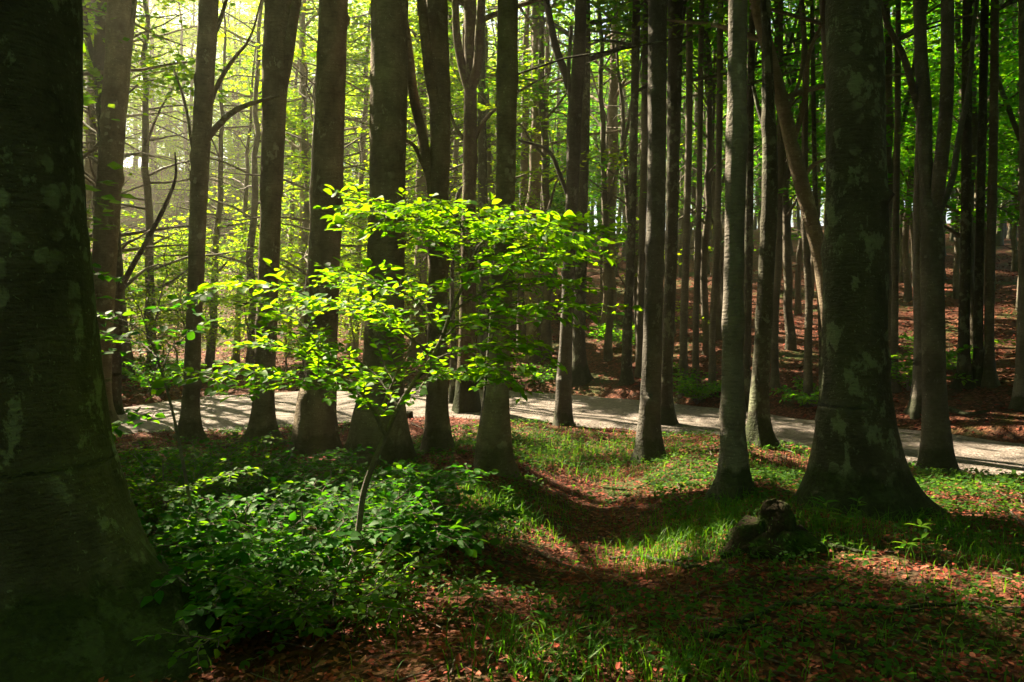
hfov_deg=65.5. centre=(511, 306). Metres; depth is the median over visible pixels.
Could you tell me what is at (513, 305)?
young beech
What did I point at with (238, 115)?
forest beech
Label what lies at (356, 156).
forest beech
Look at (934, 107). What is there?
forest beech
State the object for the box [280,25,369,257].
forest beech
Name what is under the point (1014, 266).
forest beech
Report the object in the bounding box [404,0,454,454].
beech tree
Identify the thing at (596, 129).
forest beech
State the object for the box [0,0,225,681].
giant beech
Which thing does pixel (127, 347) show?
forest beech
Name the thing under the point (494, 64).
forest beech
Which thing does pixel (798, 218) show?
forest beech
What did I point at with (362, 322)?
forest beech
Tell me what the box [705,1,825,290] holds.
forest beech
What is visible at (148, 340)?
young beech
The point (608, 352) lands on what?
forest beech
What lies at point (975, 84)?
forest beech
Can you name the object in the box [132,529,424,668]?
undergrowth bush
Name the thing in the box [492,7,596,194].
forest beech
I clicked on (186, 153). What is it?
forest beech
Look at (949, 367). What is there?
undergrowth bush
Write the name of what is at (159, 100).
forest beech
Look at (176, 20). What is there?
sky
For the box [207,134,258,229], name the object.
young beech
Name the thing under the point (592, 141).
forest beech
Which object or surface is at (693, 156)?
forest beech
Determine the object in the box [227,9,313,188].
forest beech
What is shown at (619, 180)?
forest beech
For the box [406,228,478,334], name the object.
young beech
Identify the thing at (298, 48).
forest beech
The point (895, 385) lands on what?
beech tree
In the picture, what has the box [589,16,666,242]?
forest beech
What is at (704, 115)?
forest beech
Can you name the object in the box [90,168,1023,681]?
ground
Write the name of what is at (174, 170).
young beech
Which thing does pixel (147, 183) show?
forest beech
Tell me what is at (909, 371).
undergrowth bush
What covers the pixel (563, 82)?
forest beech
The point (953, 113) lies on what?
forest beech
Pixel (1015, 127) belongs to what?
forest beech
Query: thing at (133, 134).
forest beech
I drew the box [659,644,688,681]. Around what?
sedge clump
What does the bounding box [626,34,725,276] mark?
forest beech
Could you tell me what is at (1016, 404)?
beech tree
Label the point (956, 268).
forest beech
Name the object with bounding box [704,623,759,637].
fallen branch
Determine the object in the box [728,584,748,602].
woodland herb
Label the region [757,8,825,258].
forest beech
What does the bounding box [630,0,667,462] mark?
beech tree
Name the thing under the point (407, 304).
forest beech
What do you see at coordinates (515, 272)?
young beech
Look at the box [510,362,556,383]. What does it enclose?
undergrowth bush
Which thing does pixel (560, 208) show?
forest beech
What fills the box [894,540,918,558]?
woodland herb
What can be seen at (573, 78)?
beech tree
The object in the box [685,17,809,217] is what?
forest beech
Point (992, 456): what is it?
gravel road
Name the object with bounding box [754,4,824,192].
forest beech
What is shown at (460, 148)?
forest beech
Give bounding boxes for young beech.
[90,210,184,347]
[90,225,172,337]
[92,262,229,515]
[121,235,186,361]
[122,223,224,374]
[122,240,182,358]
[123,225,248,350]
[124,214,256,352]
[125,237,220,372]
[126,140,211,221]
[126,230,182,344]
[129,228,240,363]
[136,130,224,218]
[141,160,215,237]
[145,182,642,587]
[149,131,216,208]
[160,249,247,358]
[171,133,259,234]
[203,234,303,374]
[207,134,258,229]
[217,230,307,361]
[218,245,295,338]
[220,252,349,369]
[223,130,308,218]
[224,135,296,237]
[238,210,362,355]
[251,149,299,228]
[258,153,297,240]
[258,159,341,243]
[280,176,346,268]
[280,182,299,249]
[280,186,352,278]
[282,218,367,354]
[338,239,409,340]
[341,182,461,359]
[405,231,477,326]
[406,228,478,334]
[408,214,478,331]
[411,230,491,317]
[448,172,557,355]
[457,215,517,307]
[458,210,561,317]
[459,218,555,311]
[512,192,598,318]
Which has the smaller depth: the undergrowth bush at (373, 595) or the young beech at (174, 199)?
the undergrowth bush at (373, 595)
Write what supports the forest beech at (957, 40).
on the ground at (794, 408)
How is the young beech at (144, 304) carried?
on the ground at (794, 408)
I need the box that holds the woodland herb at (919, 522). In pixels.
[907,518,932,564]
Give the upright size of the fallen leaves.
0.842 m
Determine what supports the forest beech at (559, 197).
on the ground at (794, 408)
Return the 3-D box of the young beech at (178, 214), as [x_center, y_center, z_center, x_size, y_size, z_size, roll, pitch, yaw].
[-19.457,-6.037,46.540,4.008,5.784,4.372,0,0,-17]
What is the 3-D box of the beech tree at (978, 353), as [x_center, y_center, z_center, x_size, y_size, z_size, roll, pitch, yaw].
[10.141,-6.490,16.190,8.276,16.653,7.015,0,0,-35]
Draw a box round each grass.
[306,420,1023,681]
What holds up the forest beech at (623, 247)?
on the ground at (794, 408)
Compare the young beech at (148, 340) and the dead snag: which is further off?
the young beech at (148, 340)
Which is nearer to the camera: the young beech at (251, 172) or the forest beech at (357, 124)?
the forest beech at (357, 124)
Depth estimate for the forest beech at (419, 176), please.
23.62 m
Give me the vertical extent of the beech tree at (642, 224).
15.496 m
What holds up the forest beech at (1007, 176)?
on the ground at (794, 408)
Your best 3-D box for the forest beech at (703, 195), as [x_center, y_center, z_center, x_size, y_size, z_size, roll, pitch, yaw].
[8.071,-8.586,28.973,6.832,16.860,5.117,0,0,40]
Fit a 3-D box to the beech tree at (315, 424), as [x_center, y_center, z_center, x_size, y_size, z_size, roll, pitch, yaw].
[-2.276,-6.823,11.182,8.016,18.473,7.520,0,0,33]
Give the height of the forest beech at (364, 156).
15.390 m
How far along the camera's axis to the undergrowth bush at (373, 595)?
4.01 m
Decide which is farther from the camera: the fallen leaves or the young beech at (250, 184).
the young beech at (250, 184)
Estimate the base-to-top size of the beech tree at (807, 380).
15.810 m
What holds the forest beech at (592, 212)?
on the ground at (794, 408)
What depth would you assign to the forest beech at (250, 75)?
65.89 m
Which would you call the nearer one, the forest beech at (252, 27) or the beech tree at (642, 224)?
the beech tree at (642, 224)
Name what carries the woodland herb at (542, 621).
on the ground at (794, 408)
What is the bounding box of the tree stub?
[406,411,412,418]
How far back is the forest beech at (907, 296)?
24.99 m
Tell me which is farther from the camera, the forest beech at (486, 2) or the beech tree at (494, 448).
the forest beech at (486, 2)
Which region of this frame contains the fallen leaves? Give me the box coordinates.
[98,415,1023,681]
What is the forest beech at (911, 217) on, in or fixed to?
on the ground at (794, 408)
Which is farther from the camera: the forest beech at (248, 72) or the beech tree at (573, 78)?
the forest beech at (248, 72)
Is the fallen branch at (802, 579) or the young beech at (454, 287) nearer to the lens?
the fallen branch at (802, 579)
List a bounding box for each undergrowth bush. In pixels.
[118,432,280,533]
[122,348,204,391]
[122,436,309,503]
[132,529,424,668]
[133,429,371,518]
[137,494,238,575]
[141,495,311,628]
[142,487,379,606]
[143,476,445,608]
[196,512,458,669]
[205,458,429,517]
[253,472,483,545]
[317,451,498,502]
[352,487,536,569]
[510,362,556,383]
[585,320,635,347]
[640,362,720,404]
[769,376,818,406]
[891,344,978,390]
[899,331,1015,373]
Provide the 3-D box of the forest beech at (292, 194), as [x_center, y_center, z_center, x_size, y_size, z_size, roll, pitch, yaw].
[-7.564,-5.316,28.189,5.500,14.737,5.642,0,0,7]
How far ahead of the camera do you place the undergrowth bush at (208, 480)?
6.21 m
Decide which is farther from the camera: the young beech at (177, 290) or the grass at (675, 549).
the young beech at (177, 290)
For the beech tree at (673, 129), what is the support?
on the ground at (794, 408)
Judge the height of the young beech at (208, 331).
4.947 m
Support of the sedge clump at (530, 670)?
on the ground at (794, 408)
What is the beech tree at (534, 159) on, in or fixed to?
on the ground at (794, 408)
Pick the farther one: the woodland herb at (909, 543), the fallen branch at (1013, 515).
the fallen branch at (1013, 515)
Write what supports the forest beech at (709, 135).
on the ground at (794, 408)
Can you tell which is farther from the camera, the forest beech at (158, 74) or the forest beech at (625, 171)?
the forest beech at (158, 74)
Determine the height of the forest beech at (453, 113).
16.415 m
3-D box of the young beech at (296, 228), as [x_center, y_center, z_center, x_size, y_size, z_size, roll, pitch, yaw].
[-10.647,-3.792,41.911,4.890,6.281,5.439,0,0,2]
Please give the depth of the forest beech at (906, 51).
22.33 m
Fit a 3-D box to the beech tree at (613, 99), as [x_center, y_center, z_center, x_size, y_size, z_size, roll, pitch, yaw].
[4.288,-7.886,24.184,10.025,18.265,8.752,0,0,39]
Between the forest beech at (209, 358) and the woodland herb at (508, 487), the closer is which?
the woodland herb at (508, 487)
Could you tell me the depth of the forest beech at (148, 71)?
64.96 m
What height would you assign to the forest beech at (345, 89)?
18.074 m
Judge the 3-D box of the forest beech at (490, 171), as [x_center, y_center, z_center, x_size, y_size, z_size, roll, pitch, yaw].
[-0.848,-5.672,23.877,6.861,15.046,7.867,0,0,25]
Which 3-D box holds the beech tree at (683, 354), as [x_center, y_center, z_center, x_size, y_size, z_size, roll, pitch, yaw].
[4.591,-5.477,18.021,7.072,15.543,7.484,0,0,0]
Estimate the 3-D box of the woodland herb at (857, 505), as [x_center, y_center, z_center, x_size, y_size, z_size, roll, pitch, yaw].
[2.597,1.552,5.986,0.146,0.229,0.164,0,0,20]
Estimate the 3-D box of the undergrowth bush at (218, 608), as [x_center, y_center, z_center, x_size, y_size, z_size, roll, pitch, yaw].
[-1.828,1.511,4.465,1.312,0.599,1.526,0,0,0]
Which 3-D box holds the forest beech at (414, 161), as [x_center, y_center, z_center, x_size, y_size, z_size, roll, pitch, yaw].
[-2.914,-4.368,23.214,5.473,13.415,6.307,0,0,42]
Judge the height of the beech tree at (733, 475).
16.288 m
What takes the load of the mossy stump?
on the ground at (794, 408)
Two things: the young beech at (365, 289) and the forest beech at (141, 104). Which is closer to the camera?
the young beech at (365, 289)
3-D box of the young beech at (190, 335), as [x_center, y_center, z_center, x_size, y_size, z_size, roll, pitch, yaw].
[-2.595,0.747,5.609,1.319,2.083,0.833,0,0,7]
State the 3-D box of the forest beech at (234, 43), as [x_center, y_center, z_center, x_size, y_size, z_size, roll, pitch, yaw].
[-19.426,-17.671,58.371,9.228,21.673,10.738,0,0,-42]
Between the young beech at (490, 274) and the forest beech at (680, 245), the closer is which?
the young beech at (490, 274)
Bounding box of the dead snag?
[449,185,462,402]
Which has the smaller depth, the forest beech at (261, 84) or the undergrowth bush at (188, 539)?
the undergrowth bush at (188, 539)
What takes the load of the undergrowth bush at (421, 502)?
on the ground at (794, 408)
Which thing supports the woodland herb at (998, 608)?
on the ground at (794, 408)
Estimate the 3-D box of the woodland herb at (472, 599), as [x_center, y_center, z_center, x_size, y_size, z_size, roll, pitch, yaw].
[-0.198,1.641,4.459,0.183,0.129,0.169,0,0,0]
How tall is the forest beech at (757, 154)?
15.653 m
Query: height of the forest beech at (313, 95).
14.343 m
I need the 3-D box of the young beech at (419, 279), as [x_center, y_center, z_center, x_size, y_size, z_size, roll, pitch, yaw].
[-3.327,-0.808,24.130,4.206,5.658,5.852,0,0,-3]
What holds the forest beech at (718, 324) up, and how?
on the ground at (794, 408)
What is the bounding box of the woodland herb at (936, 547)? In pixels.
[926,539,947,565]
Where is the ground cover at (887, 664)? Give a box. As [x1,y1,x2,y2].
[115,432,1023,681]
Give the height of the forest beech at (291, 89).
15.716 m
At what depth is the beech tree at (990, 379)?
15.56 m
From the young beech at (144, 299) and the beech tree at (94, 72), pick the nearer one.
the beech tree at (94, 72)
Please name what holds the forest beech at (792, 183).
on the ground at (794, 408)
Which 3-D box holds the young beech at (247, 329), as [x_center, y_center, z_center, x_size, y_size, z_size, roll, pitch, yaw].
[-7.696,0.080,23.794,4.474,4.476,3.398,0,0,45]
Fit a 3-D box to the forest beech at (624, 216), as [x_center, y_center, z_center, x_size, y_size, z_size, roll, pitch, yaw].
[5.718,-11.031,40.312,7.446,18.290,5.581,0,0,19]
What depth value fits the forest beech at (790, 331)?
20.01 m
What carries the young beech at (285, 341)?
on the ground at (794, 408)
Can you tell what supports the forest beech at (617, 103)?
on the ground at (794, 408)
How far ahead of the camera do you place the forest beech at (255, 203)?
23.90 m
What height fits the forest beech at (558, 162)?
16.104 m
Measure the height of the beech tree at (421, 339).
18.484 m
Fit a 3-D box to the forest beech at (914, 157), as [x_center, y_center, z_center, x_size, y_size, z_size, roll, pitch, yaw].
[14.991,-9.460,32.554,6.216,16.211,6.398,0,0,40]
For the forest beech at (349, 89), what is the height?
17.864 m
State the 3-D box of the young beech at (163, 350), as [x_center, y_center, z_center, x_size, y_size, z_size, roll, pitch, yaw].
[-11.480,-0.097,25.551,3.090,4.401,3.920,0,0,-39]
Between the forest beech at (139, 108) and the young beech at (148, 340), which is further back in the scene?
the forest beech at (139, 108)
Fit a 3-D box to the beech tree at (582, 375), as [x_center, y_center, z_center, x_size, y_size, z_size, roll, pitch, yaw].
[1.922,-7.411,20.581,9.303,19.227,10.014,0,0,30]
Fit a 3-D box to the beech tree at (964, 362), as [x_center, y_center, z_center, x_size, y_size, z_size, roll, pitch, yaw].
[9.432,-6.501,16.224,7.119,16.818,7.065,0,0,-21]
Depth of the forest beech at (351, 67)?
48.33 m
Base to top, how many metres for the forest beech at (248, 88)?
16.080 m
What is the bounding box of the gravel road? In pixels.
[112,388,1023,474]
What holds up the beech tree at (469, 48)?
on the ground at (794, 408)
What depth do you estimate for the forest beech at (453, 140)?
30.11 m
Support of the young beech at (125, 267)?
on the ground at (794, 408)
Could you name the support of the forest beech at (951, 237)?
on the ground at (794, 408)
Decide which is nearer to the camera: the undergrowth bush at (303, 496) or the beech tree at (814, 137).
the undergrowth bush at (303, 496)
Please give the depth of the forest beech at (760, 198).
34.27 m
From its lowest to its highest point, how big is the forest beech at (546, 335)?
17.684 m
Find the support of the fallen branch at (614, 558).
on the ground at (794, 408)
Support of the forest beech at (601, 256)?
on the ground at (794, 408)
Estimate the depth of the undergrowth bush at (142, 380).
19.38 m
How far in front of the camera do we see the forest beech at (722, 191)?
60.70 m
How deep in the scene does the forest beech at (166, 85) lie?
83.23 m
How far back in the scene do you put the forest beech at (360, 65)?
60.62 m
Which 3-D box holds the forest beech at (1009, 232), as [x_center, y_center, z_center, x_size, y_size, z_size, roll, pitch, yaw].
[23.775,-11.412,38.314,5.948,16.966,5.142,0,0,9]
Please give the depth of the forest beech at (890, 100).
17.98 m
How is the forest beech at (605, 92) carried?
on the ground at (794, 408)
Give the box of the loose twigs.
[114,420,1023,681]
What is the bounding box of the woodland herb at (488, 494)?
[482,488,493,505]
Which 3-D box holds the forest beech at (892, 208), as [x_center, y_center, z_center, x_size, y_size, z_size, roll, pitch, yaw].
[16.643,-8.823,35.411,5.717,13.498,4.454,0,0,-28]
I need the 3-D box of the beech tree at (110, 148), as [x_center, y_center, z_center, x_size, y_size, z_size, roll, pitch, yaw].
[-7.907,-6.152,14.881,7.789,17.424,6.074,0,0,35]
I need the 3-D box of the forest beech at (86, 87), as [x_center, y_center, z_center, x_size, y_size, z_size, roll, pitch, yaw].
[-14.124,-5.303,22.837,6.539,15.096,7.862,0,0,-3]
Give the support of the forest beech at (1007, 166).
on the ground at (794, 408)
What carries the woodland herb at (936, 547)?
on the ground at (794, 408)
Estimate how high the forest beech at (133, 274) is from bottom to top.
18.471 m
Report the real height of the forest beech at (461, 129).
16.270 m
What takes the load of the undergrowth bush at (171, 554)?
on the ground at (794, 408)
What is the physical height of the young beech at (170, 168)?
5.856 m
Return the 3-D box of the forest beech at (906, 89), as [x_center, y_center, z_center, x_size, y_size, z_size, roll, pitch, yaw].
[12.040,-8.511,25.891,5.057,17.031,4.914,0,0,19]
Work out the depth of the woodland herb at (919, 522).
5.17 m
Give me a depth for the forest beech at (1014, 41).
22.53 m
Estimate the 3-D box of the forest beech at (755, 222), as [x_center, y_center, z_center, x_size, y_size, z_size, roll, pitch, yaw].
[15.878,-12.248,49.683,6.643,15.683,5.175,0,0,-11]
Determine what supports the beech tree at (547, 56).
on the ground at (794, 408)
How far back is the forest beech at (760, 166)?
28.53 m
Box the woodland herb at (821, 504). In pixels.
[808,496,842,536]
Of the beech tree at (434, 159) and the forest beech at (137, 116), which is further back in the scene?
the forest beech at (137, 116)
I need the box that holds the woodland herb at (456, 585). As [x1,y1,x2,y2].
[443,579,476,605]
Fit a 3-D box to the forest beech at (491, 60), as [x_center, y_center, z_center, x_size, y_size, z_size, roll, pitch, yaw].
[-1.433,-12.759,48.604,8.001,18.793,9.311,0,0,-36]
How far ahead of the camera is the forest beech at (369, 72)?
59.43 m
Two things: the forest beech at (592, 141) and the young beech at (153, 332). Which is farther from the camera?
the forest beech at (592, 141)
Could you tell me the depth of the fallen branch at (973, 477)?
8.41 m
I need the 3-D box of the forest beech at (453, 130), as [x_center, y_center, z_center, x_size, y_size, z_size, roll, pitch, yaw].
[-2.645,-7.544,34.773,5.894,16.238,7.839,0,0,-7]
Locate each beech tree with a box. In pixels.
[82,0,105,20]
[82,0,194,414]
[82,0,316,107]
[83,0,196,233]
[83,0,235,425]
[168,0,459,360]
[171,0,287,442]
[238,0,301,446]
[250,0,565,360]
[286,0,349,457]
[335,0,418,465]
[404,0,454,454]
[407,0,697,363]
[448,0,608,413]
[448,1,565,388]
[473,0,520,478]
[475,33,702,446]
[488,0,623,350]
[489,0,604,300]
[494,0,748,386]
[496,0,787,337]
[518,0,689,426]
[520,0,757,385]
[556,0,773,377]
[558,0,822,397]
[616,0,887,382]
[624,0,1012,324]
[626,0,822,387]
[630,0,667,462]
[639,0,886,410]
[661,0,727,424]
[685,0,913,388]
[687,0,958,405]
[705,0,758,504]
[723,0,969,108]
[746,0,781,449]
[771,0,1017,419]
[789,0,946,522]
[799,0,979,407]
[881,0,978,473]
[882,0,1023,411]
[885,0,1017,387]
[891,0,1017,393]
[949,0,975,390]
[980,0,1012,387]
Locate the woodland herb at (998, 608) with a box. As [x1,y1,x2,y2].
[979,592,1009,626]
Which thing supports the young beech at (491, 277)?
on the ground at (794, 408)
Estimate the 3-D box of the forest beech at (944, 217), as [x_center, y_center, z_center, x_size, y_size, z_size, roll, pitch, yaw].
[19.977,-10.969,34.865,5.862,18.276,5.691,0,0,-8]
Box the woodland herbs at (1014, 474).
[117,418,1023,542]
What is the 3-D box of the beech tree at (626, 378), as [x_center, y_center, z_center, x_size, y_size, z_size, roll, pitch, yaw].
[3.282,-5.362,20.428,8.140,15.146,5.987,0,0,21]
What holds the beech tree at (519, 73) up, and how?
on the ground at (794, 408)
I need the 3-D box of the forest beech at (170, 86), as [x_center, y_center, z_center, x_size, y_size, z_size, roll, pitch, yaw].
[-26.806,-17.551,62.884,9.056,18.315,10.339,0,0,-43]
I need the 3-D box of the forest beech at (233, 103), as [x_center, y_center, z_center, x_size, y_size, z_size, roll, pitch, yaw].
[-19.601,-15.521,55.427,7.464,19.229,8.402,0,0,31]
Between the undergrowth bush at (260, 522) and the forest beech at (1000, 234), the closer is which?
the undergrowth bush at (260, 522)
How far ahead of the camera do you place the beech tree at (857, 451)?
6.81 m
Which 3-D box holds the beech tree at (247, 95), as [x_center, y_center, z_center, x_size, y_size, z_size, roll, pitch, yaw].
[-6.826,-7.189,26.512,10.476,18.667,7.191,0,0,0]
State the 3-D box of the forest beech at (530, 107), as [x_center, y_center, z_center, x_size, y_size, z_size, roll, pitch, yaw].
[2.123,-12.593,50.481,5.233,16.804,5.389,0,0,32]
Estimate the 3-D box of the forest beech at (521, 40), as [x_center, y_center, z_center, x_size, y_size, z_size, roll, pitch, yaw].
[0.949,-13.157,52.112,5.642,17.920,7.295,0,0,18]
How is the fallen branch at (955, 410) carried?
on the ground at (794, 408)
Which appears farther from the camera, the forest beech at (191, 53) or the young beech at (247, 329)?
the forest beech at (191, 53)
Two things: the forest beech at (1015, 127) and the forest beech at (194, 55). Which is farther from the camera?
the forest beech at (194, 55)
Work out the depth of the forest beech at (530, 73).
33.20 m
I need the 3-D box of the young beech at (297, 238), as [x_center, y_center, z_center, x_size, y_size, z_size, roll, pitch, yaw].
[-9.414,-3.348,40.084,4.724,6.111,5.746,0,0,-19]
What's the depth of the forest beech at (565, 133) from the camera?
38.38 m
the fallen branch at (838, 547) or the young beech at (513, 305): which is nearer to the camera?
the fallen branch at (838, 547)
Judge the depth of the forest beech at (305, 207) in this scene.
25.98 m
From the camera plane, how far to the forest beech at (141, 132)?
27.34 m
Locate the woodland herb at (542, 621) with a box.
[532,611,558,646]
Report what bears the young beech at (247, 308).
on the ground at (794, 408)
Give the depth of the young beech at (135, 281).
22.34 m
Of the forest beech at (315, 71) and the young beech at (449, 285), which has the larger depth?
the forest beech at (315, 71)
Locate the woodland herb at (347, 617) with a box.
[331,608,363,642]
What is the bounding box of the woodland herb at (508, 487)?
[501,485,515,510]
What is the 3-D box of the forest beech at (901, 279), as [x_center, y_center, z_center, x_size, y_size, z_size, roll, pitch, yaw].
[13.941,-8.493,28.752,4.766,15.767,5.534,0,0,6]
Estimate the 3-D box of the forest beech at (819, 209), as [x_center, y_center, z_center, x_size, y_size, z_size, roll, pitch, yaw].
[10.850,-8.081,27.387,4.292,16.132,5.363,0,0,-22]
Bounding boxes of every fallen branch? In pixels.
[529,481,567,503]
[535,549,592,579]
[610,555,638,559]
[640,554,716,571]
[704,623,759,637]
[784,575,842,581]
[821,542,877,554]
[948,406,989,415]
[959,475,998,484]
[990,500,1023,525]
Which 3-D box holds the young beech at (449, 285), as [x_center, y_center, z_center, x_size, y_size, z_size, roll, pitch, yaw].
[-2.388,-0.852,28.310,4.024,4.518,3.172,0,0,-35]
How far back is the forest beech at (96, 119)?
53.07 m
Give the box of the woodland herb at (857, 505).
[847,497,865,527]
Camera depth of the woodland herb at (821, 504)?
5.83 m
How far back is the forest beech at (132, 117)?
66.22 m
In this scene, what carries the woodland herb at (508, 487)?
on the ground at (794, 408)
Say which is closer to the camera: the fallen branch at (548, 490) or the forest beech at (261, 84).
the fallen branch at (548, 490)
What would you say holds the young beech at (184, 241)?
on the ground at (794, 408)
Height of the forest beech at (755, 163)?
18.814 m
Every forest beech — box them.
[83,0,185,164]
[83,0,216,251]
[83,1,221,378]
[83,2,185,303]
[83,7,149,143]
[83,17,161,243]
[83,20,171,160]
[83,23,176,276]
[83,46,140,168]
[83,48,141,129]
[83,67,157,237]
[84,124,175,150]
[85,5,174,173]
[86,0,257,367]
[123,0,218,216]
[125,1,231,194]
[126,0,189,176]
[126,8,165,149]
[126,42,177,173]
[126,72,173,167]
[127,0,216,202]
[127,0,250,199]
[127,0,311,367]
[127,4,192,176]
[129,2,194,153]
[133,2,260,236]
[134,0,189,179]
[134,1,343,361]
[141,0,261,186]
[142,0,261,208]
[153,0,369,372]
[155,2,253,161]
[159,22,193,160]
[164,6,256,182]
[184,0,311,225]
[186,0,262,216]
[186,0,263,208]
[186,0,370,196]
[207,0,428,378]
[207,15,368,356]
[209,5,451,328]
[213,1,311,191]
[213,13,298,164]
[215,2,311,140]
[217,2,296,186]
[218,2,296,144]
[219,3,316,169]
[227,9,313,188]
[234,10,369,216]
[237,1,317,194]
[241,0,428,304]
[241,4,310,161]
[249,0,349,157]
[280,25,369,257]
[285,0,369,200]
[285,0,427,210]
[286,0,417,353]
[286,0,496,330]
[288,24,360,162]
[290,10,366,150]
[296,14,415,351]
[297,25,415,340]
[306,0,496,324]
[307,0,427,266]
[307,3,417,163]
[308,2,370,177]
[310,0,369,160]
[339,27,413,319]
[343,0,369,199]
[343,2,551,340]
[343,24,477,333]
[346,11,496,185]
[347,4,417,175]
[348,5,530,214]
[348,7,559,264]
[348,24,528,252]
[349,0,461,265]
[350,0,561,339]
[350,8,457,254]
[369,4,623,316]
[406,4,523,250]
[407,7,557,304]
[408,1,492,271]
[409,6,598,267]
[411,10,630,262]
[412,0,528,201]
[451,0,630,359]
[452,0,591,208]
[457,6,529,189]
[460,0,528,131]
[462,0,522,200]
[476,0,523,187]
[477,14,567,246]
[488,0,566,184]
[489,0,552,163]
[491,0,603,187]
[491,3,598,240]
[491,5,607,277]
[491,30,598,251]
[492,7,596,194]
[515,12,600,233]
[516,0,746,338]
[518,35,593,197]
[519,10,566,205]
[519,17,640,214]
[530,12,601,217]
[540,0,685,361]
[544,3,684,322]
[549,8,595,173]
[549,8,607,178]
[549,15,608,230]
[551,3,593,182]
[554,15,628,253]
[560,7,630,206]
[561,1,640,276]
[562,0,639,138]
[588,0,618,219]
[588,0,679,243]
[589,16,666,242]
[589,68,678,226]
[590,17,666,261]
[594,12,639,256]
[595,46,683,220]
[597,7,715,337]
[597,43,666,206]
[609,8,723,334]
[615,0,792,355]
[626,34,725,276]
[638,14,796,303]
[640,19,821,242]
[666,18,756,187]
[666,64,726,217]
[666,76,693,249]
[666,81,704,177]
[667,0,814,340]
[679,7,789,312]
[679,33,794,273]
[679,39,759,260]
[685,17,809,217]
[693,10,808,238]
[693,23,758,227]
[696,0,908,350]
[696,2,776,243]
[696,21,797,207]
[698,0,825,332]
[703,12,757,236]
[703,17,808,199]
[703,20,825,235]
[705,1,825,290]
[710,0,825,314]
[723,12,823,226]
[724,119,758,229]
[754,0,825,257]
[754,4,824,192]
[755,15,894,296]
[755,31,825,255]
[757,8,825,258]
[783,0,987,354]
[791,112,825,222]
[792,156,825,223]
[793,192,822,226]
[794,44,822,238]
[795,62,901,189]
[806,0,956,286]
[809,8,958,218]
[810,0,980,256]
[890,1,1018,303]
[890,2,956,301]
[891,0,1018,347]
[891,11,958,281]
[891,15,908,253]
[892,1,1015,185]
[892,39,955,231]
[893,0,1017,298]
[902,2,1008,201]
[902,3,958,279]
[903,0,1018,272]
[905,6,1017,209]
[926,0,1018,231]
[927,0,1018,192]
[928,2,1018,250]
[929,3,1017,255]
[935,2,1017,208]
[936,0,1018,309]
[936,2,1017,197]
[940,27,1008,212]
[949,6,990,240]
[976,32,1015,199]
[977,0,1017,271]
[977,81,1015,245]
[998,84,1010,236]
[999,141,1014,238]
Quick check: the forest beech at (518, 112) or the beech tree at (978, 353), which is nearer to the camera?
the beech tree at (978, 353)
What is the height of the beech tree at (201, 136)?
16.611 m
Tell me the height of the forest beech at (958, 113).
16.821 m
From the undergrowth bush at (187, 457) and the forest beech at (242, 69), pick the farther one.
the forest beech at (242, 69)
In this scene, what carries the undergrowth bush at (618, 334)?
on the ground at (794, 408)
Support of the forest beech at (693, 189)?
on the ground at (794, 408)
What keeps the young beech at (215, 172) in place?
on the ground at (794, 408)
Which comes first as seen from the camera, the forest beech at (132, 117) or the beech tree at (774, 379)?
the beech tree at (774, 379)
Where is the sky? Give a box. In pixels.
[83,0,1001,232]
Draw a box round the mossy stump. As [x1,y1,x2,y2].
[716,498,834,561]
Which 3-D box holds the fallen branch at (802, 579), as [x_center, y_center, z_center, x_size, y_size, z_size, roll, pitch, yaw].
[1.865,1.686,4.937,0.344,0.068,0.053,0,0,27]
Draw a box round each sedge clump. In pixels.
[510,638,569,680]
[555,640,619,679]
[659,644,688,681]
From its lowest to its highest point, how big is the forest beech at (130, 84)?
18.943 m
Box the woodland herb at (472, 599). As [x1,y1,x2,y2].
[462,585,490,609]
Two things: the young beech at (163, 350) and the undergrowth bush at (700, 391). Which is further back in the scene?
the young beech at (163, 350)
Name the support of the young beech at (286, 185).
on the ground at (794, 408)
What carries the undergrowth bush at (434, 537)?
on the ground at (794, 408)
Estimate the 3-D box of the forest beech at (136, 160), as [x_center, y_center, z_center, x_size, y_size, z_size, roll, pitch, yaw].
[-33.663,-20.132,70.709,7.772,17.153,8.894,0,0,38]
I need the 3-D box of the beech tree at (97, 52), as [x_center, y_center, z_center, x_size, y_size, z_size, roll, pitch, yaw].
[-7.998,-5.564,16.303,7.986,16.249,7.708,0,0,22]
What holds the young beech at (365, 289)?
on the ground at (794, 408)
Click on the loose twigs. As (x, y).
(519, 662)
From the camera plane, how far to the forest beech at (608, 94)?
44.56 m
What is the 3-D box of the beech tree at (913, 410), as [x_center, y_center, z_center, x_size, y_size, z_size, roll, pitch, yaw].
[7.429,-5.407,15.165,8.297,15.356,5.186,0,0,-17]
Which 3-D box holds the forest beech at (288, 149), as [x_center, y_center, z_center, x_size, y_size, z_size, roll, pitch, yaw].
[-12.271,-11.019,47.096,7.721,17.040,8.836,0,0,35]
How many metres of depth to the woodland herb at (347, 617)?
3.97 m
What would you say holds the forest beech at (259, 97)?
on the ground at (794, 408)
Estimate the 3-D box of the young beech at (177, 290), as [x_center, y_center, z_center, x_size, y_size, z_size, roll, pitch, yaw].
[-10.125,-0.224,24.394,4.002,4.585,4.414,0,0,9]
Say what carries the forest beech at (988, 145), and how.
on the ground at (794, 408)
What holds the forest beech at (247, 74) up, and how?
on the ground at (794, 408)
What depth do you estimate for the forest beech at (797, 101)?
31.58 m
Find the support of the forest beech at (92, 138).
on the ground at (794, 408)

